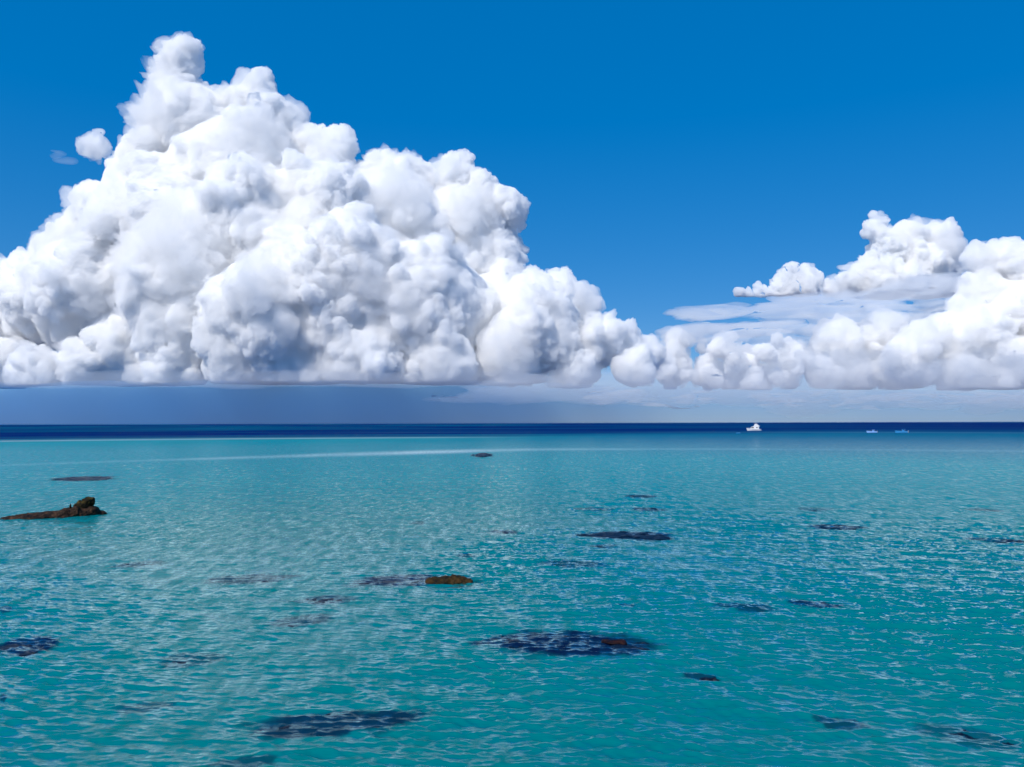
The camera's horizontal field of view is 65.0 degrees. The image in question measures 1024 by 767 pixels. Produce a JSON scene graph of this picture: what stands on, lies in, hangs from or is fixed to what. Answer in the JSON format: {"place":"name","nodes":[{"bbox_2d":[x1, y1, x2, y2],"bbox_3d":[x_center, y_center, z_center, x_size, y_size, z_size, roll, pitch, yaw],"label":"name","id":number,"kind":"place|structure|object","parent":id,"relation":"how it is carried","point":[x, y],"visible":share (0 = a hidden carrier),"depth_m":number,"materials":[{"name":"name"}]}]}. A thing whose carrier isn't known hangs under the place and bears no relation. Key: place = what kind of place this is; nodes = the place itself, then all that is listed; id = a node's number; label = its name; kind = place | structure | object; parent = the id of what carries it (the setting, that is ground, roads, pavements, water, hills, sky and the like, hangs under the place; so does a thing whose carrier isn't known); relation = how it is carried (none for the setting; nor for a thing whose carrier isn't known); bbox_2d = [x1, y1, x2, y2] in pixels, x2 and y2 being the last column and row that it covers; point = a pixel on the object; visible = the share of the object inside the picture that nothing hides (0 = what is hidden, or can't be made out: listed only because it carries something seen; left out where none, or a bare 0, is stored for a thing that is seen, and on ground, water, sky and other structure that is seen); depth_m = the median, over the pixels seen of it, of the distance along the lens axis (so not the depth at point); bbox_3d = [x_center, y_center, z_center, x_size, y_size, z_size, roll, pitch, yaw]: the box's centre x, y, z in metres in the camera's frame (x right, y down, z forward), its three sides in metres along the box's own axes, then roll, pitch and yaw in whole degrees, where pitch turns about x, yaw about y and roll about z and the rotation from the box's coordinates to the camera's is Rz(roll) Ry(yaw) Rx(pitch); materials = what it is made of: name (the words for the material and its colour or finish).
{"place":"outdoors","nodes":[
{"label":"outdoors","id":0,"kind":"place"},
{"bbox_2d":[0,55,533,381],"bbox_3d":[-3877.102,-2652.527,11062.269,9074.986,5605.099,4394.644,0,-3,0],"label":"cloud","id":1,"kind":"structure","parent":0,"point":[241,255],"depth_m":10903.92,"materials":[{"name":"white"}]},
{"bbox_2d":[0,422,1023,766],"bbox_3d":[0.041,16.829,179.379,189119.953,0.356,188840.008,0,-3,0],"label":"sea water","id":2,"kind":"structure","parent":0,"point":[236,546],"depth_m":37.25,"materials":[{"name":"teal liquid"}]},
{"bbox_2d":[0,644,45,655],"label":"reef patch","id":3,"kind":"object","parent":2,"relation":"on","point":[5,647],"visible":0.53,"depth_m":28.91,"materials":[{"name":"blue stone"}]},
{"bbox_2d":[0,496,106,519],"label":"horned rock","id":4,"kind":"object","parent":2,"relation":"in","point":[85,506],"visible":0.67,"depth_m":69.54,"materials":[{"name":"brown stone"}]},
{"bbox_2d":[57,476,111,480],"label":"reef patch","id":5,"kind":"object","parent":2,"relation":"on","point":[88,478],"visible":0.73,"depth_m":117.16,"materials":[{"name":"stone"}]},
{"bbox_2d":[307,598,341,602],"bbox_3d":[-8.536,10.037,36.367,3.231,0.429,2.293,1,-3,-13],"label":"reef patch","id":6,"kind":"object","parent":2,"relation":"on","point":[321,601],"visible":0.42,"depth_m":36.63,"materials":[{"name":"stone"}]},
{"bbox_2d":[260,714,403,735],"bbox_3d":[-4.864,9.308,21.407,5.874,0.460,2.156,0,-3,-12],"label":"reef patch","id":7,"kind":"object","parent":2,"relation":"on","point":[284,727],"visible":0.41,"depth_m":21.30,"materials":[{"name":"stone"}]},
{"bbox_2d":[359,574,472,585],"bbox_3d":[-5.093,10.074,40.844,8.196,0.838,4.492,0,-3,-7],"label":"reef patch","id":8,"kind":"object","parent":2,"relation":"on","point":[454,579],"visible":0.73,"depth_m":40.20,"materials":[{"name":"brown stone"}]},
{"bbox_2d":[472,452,491,456],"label":"reef patch","id":9,"kind":"object","parent":2,"relation":"on","point":[485,454],"visible":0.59,"depth_m":194.66,"materials":[{"name":"blue stone"}]},
{"bbox_2d":[492,636,648,652],"bbox_3d":[2.066,9.621,29.148,8.124,0.553,4.546,0,-3,4],"label":"reef patch","id":10,"kind":"object","parent":2,"relation":"on","point":[619,643],"visible":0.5,"depth_m":29.16,"materials":[{"name":"blue stone"}]},
{"bbox_2d":[577,531,670,539],"bbox_3d":[8.240,10.947,56.888,8.410,0.562,6.407,-1,-3,8],"label":"reef patch","id":11,"kind":"object","parent":2,"relation":"on","point":[624,535],"visible":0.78,"depth_m":56.58,"materials":[{"name":"blue stone"}]},
{"bbox_2d":[700,677,718,680],"bbox_3d":[6.030,9.470,25.374,1.360,0.451,0.839,-1,-3,13],"label":"reef patch","id":12,"kind":"object","parent":2,"relation":"on","point":[709,679],"visible":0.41,"depth_m":25.19,"materials":[{"name":"stone"}]},
{"bbox_2d":[747,424,760,430],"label":"motor yacht","id":13,"kind":"object","parent":2,"relation":"on","point":[755,427],"visible":0.98,"depth_m":766.35,"materials":[{"name":"white"}]},
{"bbox_2d":[816,524,855,529],"bbox_3d":[24.822,11.169,61.378,4.954,0.542,4.347,-1,-3,22],"label":"reef patch","id":14,"kind":"object","parent":2,"relation":"on","point":[823,526],"visible":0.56,"depth_m":60.85,"materials":[{"name":"blue stone"}]},
{"bbox_2d":[895,430,908,432],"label":"skiff","id":15,"kind":"object","parent":2,"relation":"on","point":[902,431],"visible":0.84,"depth_m":586.80,"materials":[{"name":"blue"}]},
{"bbox_2d":[948,729,1013,744],"bbox_3d":[11.540,9.219,20.377,2.565,0.449,1.961,-2,-3,29],"label":"reef patch","id":16,"kind":"object","parent":2,"relation":"on","point":[970,737],"visible":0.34,"depth_m":20.57,"materials":[{"name":"stone"}]},
{"bbox_2d":[972,539,1023,542],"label":"reef patch","id":17,"kind":"object","parent":2,"relation":"on","point":[1009,540],"visible":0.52,"depth_m":54.10,"materials":[{"name":"blue stone"}]},
{"bbox_2d":[0,0,1023,423],"label":"sky","id":18,"kind":"structure","parent":0,"point":[719,185],"materials":[{"name":"blue"}]},
{"bbox_2d":[516,282,650,377],"bbox_3d":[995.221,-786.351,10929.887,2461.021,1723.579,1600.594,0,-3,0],"label":"cloud","id":19,"kind":"structure","parent":0,"point":[543,329],"depth_m":10680.79,"materials":[{"name":"white"}]},
{"bbox_2d":[665,331,917,379],"bbox_3d":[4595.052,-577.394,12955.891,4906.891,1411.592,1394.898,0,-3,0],"label":"cloud","id":20,"kind":"structure","parent":0,"point":[872,346],"depth_m":12889.20,"materials":[{"name":"white"}]},
{"bbox_2d":[868,236,945,293],"bbox_3d":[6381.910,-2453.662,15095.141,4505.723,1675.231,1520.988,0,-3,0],"label":"cloud","id":21,"kind":"structure","parent":0,"point":[921,267],"depth_m":14959.67,"materials":[{"name":"white"}]},
{"bbox_2d":[896,254,1023,383],"bbox_3d":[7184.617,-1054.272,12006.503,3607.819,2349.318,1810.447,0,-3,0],"label":"cloud","id":22,"kind":"structure","parent":0,"point":[975,337],"depth_m":11718.15,"materials":[{"name":"white"}]}
]}

